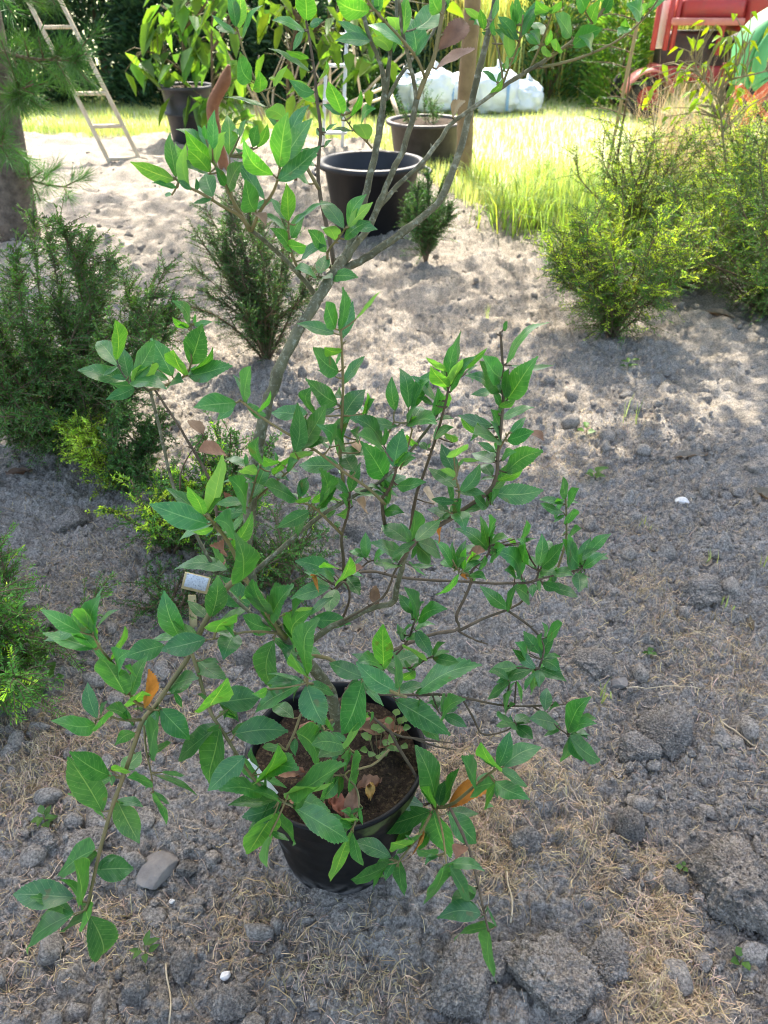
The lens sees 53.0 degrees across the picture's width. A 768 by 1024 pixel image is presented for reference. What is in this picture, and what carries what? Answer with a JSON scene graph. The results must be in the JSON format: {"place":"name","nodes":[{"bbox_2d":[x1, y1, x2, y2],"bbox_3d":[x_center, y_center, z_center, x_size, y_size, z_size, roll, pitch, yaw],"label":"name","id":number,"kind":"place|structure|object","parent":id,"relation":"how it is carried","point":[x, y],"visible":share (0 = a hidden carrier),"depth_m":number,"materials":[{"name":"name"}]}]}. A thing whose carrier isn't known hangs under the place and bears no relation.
{"place":"outdoors","nodes":[
{"label":"outdoors","id":0,"kind":"place"},
{"bbox_2d":[0,127,767,1023],"bbox_3d":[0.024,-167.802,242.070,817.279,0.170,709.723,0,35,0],"label":"ground","id":1,"kind":"structure","parent":0,"point":[150,213],"depth_m":2.22,"materials":[{"name":"soil"}]},
{"bbox_2d":[5,467,32,474],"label":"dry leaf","id":2,"kind":"object","parent":1,"relation":"on","point":[21,470],"visible":1,"depth_m":2.62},
{"bbox_2d":[27,826,58,850],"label":"soil clod","id":3,"kind":"object","parent":1,"relation":"on","point":[45,837],"visible":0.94,"depth_m":1.49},
{"bbox_2d":[30,805,56,827],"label":"seedling weed","id":4,"kind":"object","parent":1,"relation":"on","point":[38,819],"visible":1,"depth_m":1.52,"materials":[{"name":"green plant"}]},
{"bbox_2d":[28,653,63,688],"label":"seedling weed","id":5,"kind":"object","parent":1,"relation":"on","point":[52,664],"visible":0.37,"depth_m":1.83,"materials":[{"name":"green plant"}]},
{"bbox_2d":[0,0,113,242],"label":"pine tree","id":6,"kind":"object","parent":1,"relation":"on","point":[18,179],"visible":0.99,"depth_m":4.17,"materials":[{"name":"green plant"}]},
{"bbox_2d":[0,511,121,724],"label":"yew shrub","id":7,"kind":"object","parent":1,"relation":"on","point":[14,690],"visible":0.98,"depth_m":1.71,"materials":[{"name":"plant"}]},
{"bbox_2d":[50,505,92,533],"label":"soil clod","id":8,"kind":"object","parent":1,"relation":"on","point":[73,516],"visible":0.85,"depth_m":2.34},
{"bbox_2d":[28,0,140,164],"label":"wooden ladder","id":9,"kind":"object","parent":1,"relation":"on","point":[92,127],"visible":0.65,"depth_m":6.73,"materials":[{"name":"brown wood"}]},
{"bbox_2d":[62,826,107,862],"bbox_3d":[-0.577,0.647,1.495,0.074,0.040,0.083,0,35,0],"label":"soil clod","id":10,"kind":"object","parent":1,"relation":"on","point":[94,833],"visible":0.55,"depth_m":1.49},
{"bbox_2d":[0,189,196,480],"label":"yew shrub","id":11,"kind":"object","parent":1,"relation":"on","point":[28,401],"visible":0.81,"depth_m":2.49,"materials":[{"name":"plant"}]},
{"bbox_2d":[50,400,180,502],"bbox_3d":[-0.855,-0.190,2.461,0.406,0.371,0.364,0,35,0],"label":"dwarf conifer","id":12,"kind":"object","parent":1,"relation":"on","point":[101,461],"visible":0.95,"depth_m":2.41,"materials":[{"name":"plant"}]},
{"bbox_2d":[121,971,150,1006],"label":"soil clod","id":13,"kind":"object","parent":1,"relation":"on","point":[135,988],"visible":1,"depth_m":1.28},
{"bbox_2d":[129,930,159,962],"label":"seedling weed","id":14,"kind":"object","parent":1,"relation":"on","point":[147,940],"visible":1,"depth_m":1.34,"materials":[{"name":"green plant"}]},
{"bbox_2d":[136,850,178,889],"bbox_3d":[-0.438,0.681,1.468,0.065,0.034,0.083,21,40,27],"label":"flat stone","id":15,"kind":"object","parent":1,"relation":"on","point":[156,869],"visible":1,"depth_m":1.46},
{"bbox_2d":[85,452,235,566],"bbox_3d":[-0.614,0.054,2.193,0.439,0.353,0.395,0,35,0],"label":"dwarf conifer","id":16,"kind":"object","parent":1,"relation":"on","point":[162,532],"visible":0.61,"depth_m":2.18,"materials":[{"name":"plant"}]},
{"bbox_2d":[165,963,171,1023],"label":"straw stalk","id":17,"kind":"object","parent":1,"relation":"on","point":[169,990],"visible":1,"depth_m":1.29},
{"bbox_2d":[111,554,234,628],"bbox_3d":[-0.548,0.219,1.990,0.271,0.205,0.282,-29,44,-35],"label":"dwarf conifer","id":18,"kind":"object","parent":1,"relation":"on","point":[150,581],"visible":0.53,"depth_m":1.99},
{"bbox_2d":[169,942,195,985],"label":"soil clod","id":19,"kind":"object","parent":1,"relation":"on","point":[181,956],"visible":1,"depth_m":1.32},
{"bbox_2d":[157,82,210,143],"bbox_3d":[-1.950,-3.991,7.704,0.540,0.500,0.540,0,35,0],"label":"tall tub","id":20,"kind":"object","parent":1,"relation":"on","point":[176,104],"visible":0.66,"depth_m":7.52,"materials":[{"name":"grey plastic"}]},
{"bbox_2d":[125,0,255,128],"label":"young tree","id":21,"kind":"object","parent":20,"relation":"in","point":[193,54],"visible":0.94,"depth_m":7.31,"materials":[{"name":"green plant"}]},
{"bbox_2d":[176,859,197,877],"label":"soil clod","id":22,"kind":"object","parent":1,"relation":"on","point":[187,868],"visible":1,"depth_m":1.46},
{"bbox_2d":[181,572,210,627],"bbox_3d":[-0.469,0.236,1.960,0.074,0.206,0.024,0,35,0],"label":"plant label","id":23,"kind":"object","parent":1,"relation":"on","point":[195,582],"visible":0.81,"depth_m":1.92,"materials":[{"name":"plastic"}]},
{"bbox_2d":[160,0,269,143],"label":"young tree","id":24,"kind":"object","parent":1,"relation":"on","point":[208,29],"visible":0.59,"depth_m":7.05,"materials":[{"name":"green plant"}]},
{"bbox_2d":[162,410,282,541],"bbox_3d":[-0.468,-0.076,2.228,0.352,0.404,0.365,0,35,0],"label":"dwarf conifer","id":25,"kind":"object","parent":1,"relation":"on","point":[210,464],"visible":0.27,"depth_m":2.23,"materials":[{"name":"plant"}]},
{"bbox_2d":[209,980,256,1022],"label":"soil clod","id":26,"kind":"object","parent":1,"relation":"on","point":[231,1001],"visible":1,"depth_m":1.26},
{"bbox_2d":[232,647,256,670],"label":"soil clod","id":27,"kind":"object","parent":1,"relation":"on","point":[239,659],"visible":0.62,"depth_m":1.86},
{"bbox_2d":[166,174,332,364],"bbox_3d":[-0.511,-0.952,3.201,0.628,0.837,0.645,17,38,22],"label":"yew shrub","id":28,"kind":"object","parent":1,"relation":"on","point":[258,318],"visible":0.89,"depth_m":3.14,"materials":[{"name":"plant"}]},
{"bbox_2d":[194,491,347,616],"bbox_3d":[-0.304,0.110,2.084,0.421,0.307,0.400,0,35,0],"label":"dwarf conifer","id":29,"kind":"object","parent":1,"relation":"on","point":[279,569],"visible":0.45,"depth_m":2.06,"materials":[{"name":"plant"}]},
{"bbox_2d":[272,940,289,959],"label":"soil clod","id":30,"kind":"object","parent":1,"relation":"on","point":[279,946],"visible":0.99,"depth_m":1.34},
{"bbox_2d":[309,888,339,906],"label":"soil clod","id":31,"kind":"object","parent":1,"relation":"on","point":[323,898],"visible":0.72,"depth_m":1.41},
{"bbox_2d":[244,681,425,894],"bbox_3d":[-0.085,0.534,1.439,0.320,0.286,0.320,0,35,0],"label":"plant pot","id":32,"kind":"object","parent":1,"relation":"on","point":[309,855],"visible":0.46,"depth_m":1.36,"materials":[{"name":"plastic"}]},
{"bbox_2d":[248,759,277,793],"bbox_3d":[-0.194,0.418,1.207,0.050,0.103,0.007,-7,36,-10],"label":"plant tag","id":33,"kind":"object","parent":32,"relation":"on","point":[269,784],"visible":0.18,"depth_m":1.21,"materials":[{"name":"white plastic"}]},
{"bbox_2d":[278,767,304,777],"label":"fallen leaf","id":34,"kind":"object","parent":32,"relation":"on","point":[300,772],"visible":0.55,"depth_m":1.33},
{"bbox_2d":[328,793,345,816],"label":"fallen leaf","id":35,"kind":"object","parent":32,"relation":"on","point":[336,803],"visible":0.7,"depth_m":1.28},
{"bbox_2d":[344,788,357,817],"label":"fallen leaf","id":36,"kind":"object","parent":32,"relation":"on","point":[351,800],"visible":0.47,"depth_m":1.28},
{"bbox_2d":[357,774,381,788],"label":"fallen leaf","id":37,"kind":"object","parent":32,"relation":"on","point":[365,780],"visible":0.97,"depth_m":1.32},
{"bbox_2d":[365,782,374,800],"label":"fallen leaf","id":38,"kind":"object","parent":32,"relation":"in","point":[369,790],"visible":1,"depth_m":1.30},
{"bbox_2d":[359,719,387,735],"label":"fallen leaf","id":39,"kind":"object","parent":32,"relation":"in","point":[366,726],"visible":0.6,"depth_m":1.40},
{"bbox_2d":[360,723,396,760],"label":"pot weed","id":40,"kind":"object","parent":32,"relation":"in","point":[366,736],"visible":0.87,"depth_m":1.35,"materials":[{"name":"green plant"}]},
{"bbox_2d":[376,709,410,751],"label":"pot weed","id":41,"kind":"object","parent":32,"relation":"on","point":[400,720],"visible":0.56,"depth_m":1.38,"materials":[{"name":"green plant"}]},
{"bbox_2d":[383,721,404,733],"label":"fallen leaf","id":42,"kind":"object","parent":32,"relation":"on","point":[391,727],"visible":0.6,"depth_m":1.41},
{"bbox_2d":[13,0,663,980],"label":"young tree","id":43,"kind":"object","parent":1,"relation":"on","point":[89,774],"visible":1,"depth_m":0.99,"materials":[{"name":"green plant"}]},
{"bbox_2d":[206,64,230,170],"bbox_3d":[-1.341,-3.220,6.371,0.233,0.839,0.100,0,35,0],"label":"dry leaf","id":44,"kind":"object","parent":43,"relation":"attached to","point":[219,91],"visible":0.77,"depth_m":6.24,"materials":[{"name":"red plant"}]},
{"bbox_2d":[321,30,365,147],"bbox_3d":[-0.381,-4.058,7.376,0.440,1.000,0.786,0,35,0],"label":"stepladder","id":45,"kind":"object","parent":1,"relation":"on","point":[334,132],"visible":0.3,"depth_m":7.25,"materials":[{"name":"metal"}]},
{"bbox_2d":[234,0,463,180],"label":"young tree","id":46,"kind":"object","parent":1,"relation":"on","point":[328,46],"visible":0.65,"depth_m":5.39,"materials":[{"name":"green plant"}]},
{"bbox_2d":[341,520,373,542],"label":"soil clod","id":47,"kind":"object","parent":1,"relation":"on","point":[356,530],"visible":0.84,"depth_m":2.29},
{"bbox_2d":[311,150,430,236],"bbox_3d":[-0.080,-2.077,5.040,0.690,0.420,0.690,30,45,35],"label":"black tub","id":48,"kind":"object","parent":1,"relation":"on","point":[346,172],"visible":0.6,"depth_m":4.88,"materials":[{"name":"plastic"}]},
{"bbox_2d":[0,315,767,1023],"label":"straw litter","id":49,"kind":"object","parent":1,"relation":"on","point":[648,975],"visible":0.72,"depth_m":1.50,"materials":[{"name":"plant"}]},
{"bbox_2d":[0,151,767,1023],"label":"soil crumbs","id":50,"kind":"object","parent":1,"relation":"on","point":[32,855],"visible":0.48,"depth_m":1.69,"materials":[{"name":"soil"}]},
{"bbox_2d":[384,871,417,899],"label":"round stone","id":51,"kind":"object","parent":1,"relation":"on","point":[392,887],"visible":0.74,"depth_m":1.43,"materials":[{"name":"stone"}]},
{"bbox_2d":[394,165,461,263],"bbox_3d":[0.245,-1.706,4.419,0.394,0.578,0.429,0,35,0],"label":"yew shrub","id":52,"kind":"object","parent":1,"relation":"on","point":[427,235],"visible":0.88,"depth_m":4.37,"materials":[{"name":"plant"}]},
{"bbox_2d":[430,932,492,1018],"bbox_3d":[0.137,0.784,1.306,0.103,0.073,0.145,13,37,17],"label":"soil clod","id":53,"kind":"object","parent":1,"relation":"on","point":[460,983],"visible":0.94,"depth_m":1.27,"materials":[{"name":"soil"}]},
{"bbox_2d":[489,941,512,981],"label":"soil clod","id":54,"kind":"object","parent":1,"relation":"on","point":[501,949],"visible":0.48,"depth_m":1.32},
{"bbox_2d":[508,825,542,853],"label":"soil clod","id":55,"kind":"object","parent":1,"relation":"on","point":[525,835],"visible":0.98,"depth_m":1.50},
{"bbox_2d":[505,933,603,1023],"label":"soil clod","id":56,"kind":"object","parent":1,"relation":"on","point":[555,977],"visible":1,"depth_m":1.27,"materials":[{"name":"soil"}]},
{"bbox_2d":[494,114,625,215],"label":"dry grass","id":57,"kind":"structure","parent":1,"relation":"on","point":[557,172],"depth_m":5.14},
{"bbox_2d":[573,647,614,680],"bbox_3d":[0.518,0.370,1.887,0.108,0.055,0.114,0,35,0],"label":"soil clod","id":58,"kind":"object","parent":1,"relation":"on","point":[595,663],"visible":0.99,"depth_m":1.87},
{"bbox_2d":[586,466,607,479],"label":"seedling weed","id":59,"kind":"object","parent":1,"relation":"on","point":[598,473],"visible":1,"depth_m":2.59,"materials":[{"name":"green plant"}]},
{"bbox_2d":[440,137,767,291],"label":"tall grass","id":60,"kind":"structure","parent":1,"relation":"on","point":[538,214],"depth_m":5.08,"materials":[{"name":"plant"}]},
{"bbox_2d":[586,926,639,985],"bbox_3d":[0.398,0.766,1.328,0.103,0.049,0.093,0,35,0],"label":"soil clod","id":61,"kind":"object","parent":1,"relation":"on","point":[609,947],"visible":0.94,"depth_m":1.32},
{"bbox_2d":[611,677,627,689],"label":"pebble","id":62,"kind":"object","parent":1,"relation":"on","point":[620,683],"visible":1,"depth_m":1.84,"materials":[{"name":"grey stone"}]},
{"bbox_2d":[523,178,717,348],"bbox_3d":[1.040,-1.062,3.493,0.836,0.818,0.770,0,35,0],"label":"yew shrub","id":63,"kind":"object","parent":1,"relation":"on","point":[607,299],"visible":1,"depth_m":3.39,"materials":[{"name":"plant"}]},
{"bbox_2d":[604,0,643,187],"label":"bamboo stake","id":64,"kind":"object","parent":1,"relation":"on","point":[627,74],"visible":0.61,"depth_m":4.96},
{"bbox_2d":[581,1,676,172],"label":"plant","id":65,"kind":"object","parent":1,"relation":"on","point":[626,99],"visible":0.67,"depth_m":4.96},
{"bbox_2d":[614,805,645,844],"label":"soil clod","id":66,"kind":"object","parent":1,"relation":"on","point":[630,822],"visible":0.98,"depth_m":1.53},
{"bbox_2d":[552,88,727,255],"bbox_3d":[1.544,-1.912,4.467,1.037,0.955,0.909,-30,45,-35],"label":"yew shrub","id":67,"kind":"object","parent":1,"relation":"on","point":[647,161],"visible":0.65,"depth_m":4.32,"materials":[{"name":"plant"}]},
{"bbox_2d":[617,729,662,763],"bbox_3d":[0.558,0.516,1.685,0.098,0.051,0.073,0,35,0],"label":"soil clod","id":68,"kind":"object","parent":1,"relation":"on","point":[634,745],"visible":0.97,"depth_m":1.67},
{"bbox_2d":[635,703,693,761],"bbox_3d":[0.628,0.495,1.717,0.118,0.093,0.128,0,35,0],"label":"soil clod","id":69,"kind":"object","parent":1,"relation":"on","point":[667,728],"visible":0.88,"depth_m":1.70,"materials":[{"name":"soil"}]},
{"bbox_2d":[581,54,767,196],"bbox_3d":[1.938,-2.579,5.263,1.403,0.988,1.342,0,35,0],"label":"dry grass","id":70,"kind":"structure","parent":1,"relation":"on","point":[666,140],"depth_m":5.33,"materials":[{"name":"plant"}]},
{"bbox_2d":[662,868,689,899],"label":"soil clod","id":71,"kind":"object","parent":1,"relation":"on","point":[675,882],"visible":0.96,"depth_m":1.42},
{"bbox_2d":[674,450,707,457],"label":"dry leaf","id":72,"kind":"object","parent":1,"relation":"on","point":[685,453],"visible":1,"depth_m":2.70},
{"bbox_2d":[627,175,760,307],"bbox_3d":[1.676,-1.381,4.024,0.783,0.651,0.779,5,35,6],"label":"yew shrub","id":73,"kind":"object","parent":1,"relation":"on","point":[705,204],"visible":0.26,"depth_m":4.00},
{"bbox_2d":[676,573,722,608],"bbox_3d":[0.853,0.215,2.092,0.136,0.067,0.123,0,35,0],"label":"soil clod","id":74,"kind":"object","parent":1,"relation":"on","point":[701,590],"visible":1,"depth_m":2.07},
{"bbox_2d":[639,11,767,234],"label":"young tree","id":75,"kind":"object","parent":1,"relation":"on","point":[730,73],"visible":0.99,"depth_m":4.35,"materials":[{"name":"green plant"}]},
{"bbox_2d":[643,124,767,323],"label":"yew shrub","id":76,"kind":"object","parent":1,"relation":"on","point":[756,277],"visible":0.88,"depth_m":3.68,"materials":[{"name":"plant"}]},
{"bbox_2d":[667,89,767,203],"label":"yew shrub","id":77,"kind":"object","parent":1,"relation":"on","point":[708,129],"visible":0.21,"depth_m":4.89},
{"bbox_2d":[703,308,734,317],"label":"dry leaf","id":78,"kind":"object","parent":1,"relation":"on","point":[717,312],"visible":0.79,"depth_m":3.79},
{"bbox_2d":[682,104,767,263],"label":"yew shrub","id":79,"kind":"object","parent":1,"relation":"on","point":[740,153],"visible":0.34,"depth_m":4.33,"materials":[{"name":"plant"}]},
{"bbox_2d":[688,835,767,940],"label":"soil clod","id":80,"kind":"object","parent":1,"relation":"on","point":[730,873],"visible":1,"depth_m":1.38,"materials":[{"name":"soil"}]},
{"bbox_2d":[731,946,750,969],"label":"seedling weed","id":81,"kind":"object","parent":1,"relation":"on","point":[734,959],"visible":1,"depth_m":1.32,"materials":[{"name":"green plant"}]},
{"bbox_2d":[752,487,767,499],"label":"dry leaf","id":82,"kind":"object","parent":1,"relation":"on","point":[762,492],"visible":0.98,"depth_m":2.48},
{"bbox_2d":[6,0,767,214],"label":"lawn","id":83,"kind":"structure","parent":0,"point":[561,133],"depth_m":8.64,"materials":[{"name":"plant"}]},
{"bbox_2d":[0,0,82,107],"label":"hedge conifer","id":84,"kind":"object","parent":83,"relation":"on","point":[29,23],"visible":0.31,"depth_m":9.43,"materials":[{"name":"green plant"}]},
{"bbox_2d":[35,0,160,105],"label":"hedge conifer","id":85,"kind":"object","parent":83,"relation":"on","point":[96,13],"visible":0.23,"depth_m":9.58,"materials":[{"name":"green plant"}]},
{"bbox_2d":[100,0,217,109],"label":"hedge conifer","id":86,"kind":"object","parent":83,"relation":"on","point":[126,13],"visible":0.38,"depth_m":9.44,"materials":[{"name":"green plant"}]},
{"bbox_2d":[178,0,290,105],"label":"hedge conifer","id":87,"kind":"object","parent":83,"relation":"on","point":[225,38],"visible":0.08,"depth_m":9.74,"materials":[{"name":"green plant"}]},
{"bbox_2d":[242,0,347,108],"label":"hedge conifer","id":88,"kind":"object","parent":83,"relation":"on","point":[262,47],"visible":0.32,"depth_m":9.51,"materials":[{"name":"green plant"}]},
{"bbox_2d":[228,29,430,123],"bbox_3d":[-0.600,-4.954,8.658,2.582,1.013,0.823,-10,36,-14],"label":"shrub","id":89,"kind":"object","parent":83,"relation":"on","point":[261,112],"visible":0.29,"depth_m":8.66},
{"bbox_2d":[309,0,422,85],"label":"hedge conifer","id":90,"kind":"object","parent":83,"relation":"on","point":[397,52],"visible":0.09,"depth_m":9.97,"materials":[{"name":"green plant"}]},
{"bbox_2d":[336,56,404,117],"bbox_3d":[-0.160,-5.007,9.067,0.811,0.619,0.764,-15,38,-20],"label":"garden bush","id":91,"kind":"object","parent":83,"relation":"on","point":[352,92],"visible":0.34,"depth_m":8.93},
{"bbox_2d":[396,69,411,112],"bbox_3d":[0.229,-5.141,9.348,0.568,0.490,0.520,0,35,0],"label":"white bag","id":92,"kind":"object","parent":83,"relation":"on","point":[403,86],"visible":0.16,"depth_m":9.18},
{"bbox_2d":[373,0,462,73],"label":"hedge conifer","id":93,"kind":"object","parent":83,"relation":"on","point":[445,66],"visible":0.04,"depth_m":10.31,"materials":[{"name":"green plant"}]},
{"bbox_2d":[386,114,456,164],"bbox_3d":[0.380,-3.359,6.950,0.726,0.330,0.726,0,35,0],"label":"tub","id":94,"kind":"object","parent":83,"relation":"on","point":[423,135],"visible":0.58,"depth_m":6.74,"materials":[{"name":"plastic"}]},
{"bbox_2d":[391,67,444,123],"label":"conifer seedling","id":95,"kind":"object","parent":94,"relation":"in","point":[432,112],"visible":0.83,"depth_m":6.73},
{"bbox_2d":[409,61,456,113],"bbox_3d":[0.601,-5.107,9.243,0.651,0.556,0.508,0,35,0],"label":"white bag","id":96,"kind":"object","parent":83,"relation":"on","point":[442,81],"visible":0.49,"depth_m":9.08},
{"bbox_2d":[386,0,510,72],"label":"reed clump","id":97,"kind":"object","parent":83,"relation":"on","point":[447,21],"visible":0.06,"depth_m":10.27,"materials":[{"name":"green plant"}]},
{"bbox_2d":[450,72,477,111],"bbox_3d":[0.975,-5.135,9.340,0.533,0.490,0.526,0,35,0],"label":"white bag","id":98,"kind":"object","parent":83,"relation":"on","point":[456,74],"visible":0.09,"depth_m":9.18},
{"bbox_2d":[455,0,480,175],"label":"wooden post","id":99,"kind":"object","parent":83,"relation":"on","point":[467,66],"visible":0.64,"depth_m":6.03,"materials":[{"name":"brown wood"}]},
{"bbox_2d":[475,59,519,113],"bbox_3d":[1.345,-5.115,9.245,0.638,0.566,0.549,0,35,0],"label":"white bag","id":100,"kind":"object","parent":83,"relation":"on","point":[506,99],"visible":0.65,"depth_m":9.10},
{"bbox_2d":[440,0,592,99],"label":"reed clump","id":101,"kind":"object","parent":83,"relation":"on","point":[491,60],"visible":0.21,"depth_m":10.10,"materials":[{"name":"green plant"}]},
{"bbox_2d":[513,73,543,112],"bbox_3d":[1.716,-5.110,9.371,0.477,0.415,0.550,0,35,0],"label":"white bag","id":102,"kind":"object","parent":83,"relation":"on","point":[530,94],"visible":0.71,"depth_m":9.21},
{"bbox_2d":[516,0,600,102],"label":"garden bush","id":103,"kind":"object","parent":83,"relation":"on","point":[569,82],"visible":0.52,"depth_m":9.88,"materials":[{"name":"plant"}]},
{"bbox_2d":[511,0,632,94],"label":"reed clump","id":104,"kind":"object","parent":83,"relation":"on","point":[566,48],"visible":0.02,"depth_m":10.41,"materials":[{"name":"green plant"}]},
{"bbox_2d":[575,0,656,111],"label":"garden bush","id":105,"kind":"object","parent":83,"relation":"on","point":[640,60],"visible":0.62,"depth_m":9.29,"materials":[{"name":"green plant"}]},
{"bbox_2d":[555,0,708,98],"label":"reed clump","id":106,"kind":"object","parent":83,"relation":"on","point":[651,58],"visible":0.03,"depth_m":10.24,"materials":[{"name":"green plant"}]},
{"bbox_2d":[610,0,767,118],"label":"red tractor","id":107,"kind":"object","parent":83,"relation":"on","point":[666,39],"visible":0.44,"depth_m":8.76,"materials":[{"name":"paint"}]},
{"bbox_2d":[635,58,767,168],"bbox_3d":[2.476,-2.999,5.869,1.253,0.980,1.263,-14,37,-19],"label":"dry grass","id":108,"kind":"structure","parent":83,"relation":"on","point":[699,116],"depth_m":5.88,"materials":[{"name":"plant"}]},
{"bbox_2d":[676,26,734,93],"bbox_3d":[4.177,-7.144,10.857,2.955,2.050,2.430,-16,38,-22],"label":"reed clump","id":109,"kind":"object","parent":83,"relation":"on","point":[691,84],"visible":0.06,"depth_m":10.77,"materials":[{"name":"green plant"}]},
{"bbox_2d":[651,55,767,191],"bbox_3d":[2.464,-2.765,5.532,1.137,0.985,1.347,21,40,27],"label":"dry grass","id":110,"kind":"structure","parent":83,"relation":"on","point":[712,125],"depth_m":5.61,"materials":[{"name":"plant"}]},
{"bbox_2d":[718,8,767,137],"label":"play slide","id":111,"kind":"object","parent":83,"relation":"on","point":[759,26],"visible":0.51,"depth_m":7.46,"materials":[{"name":"green plastic"}]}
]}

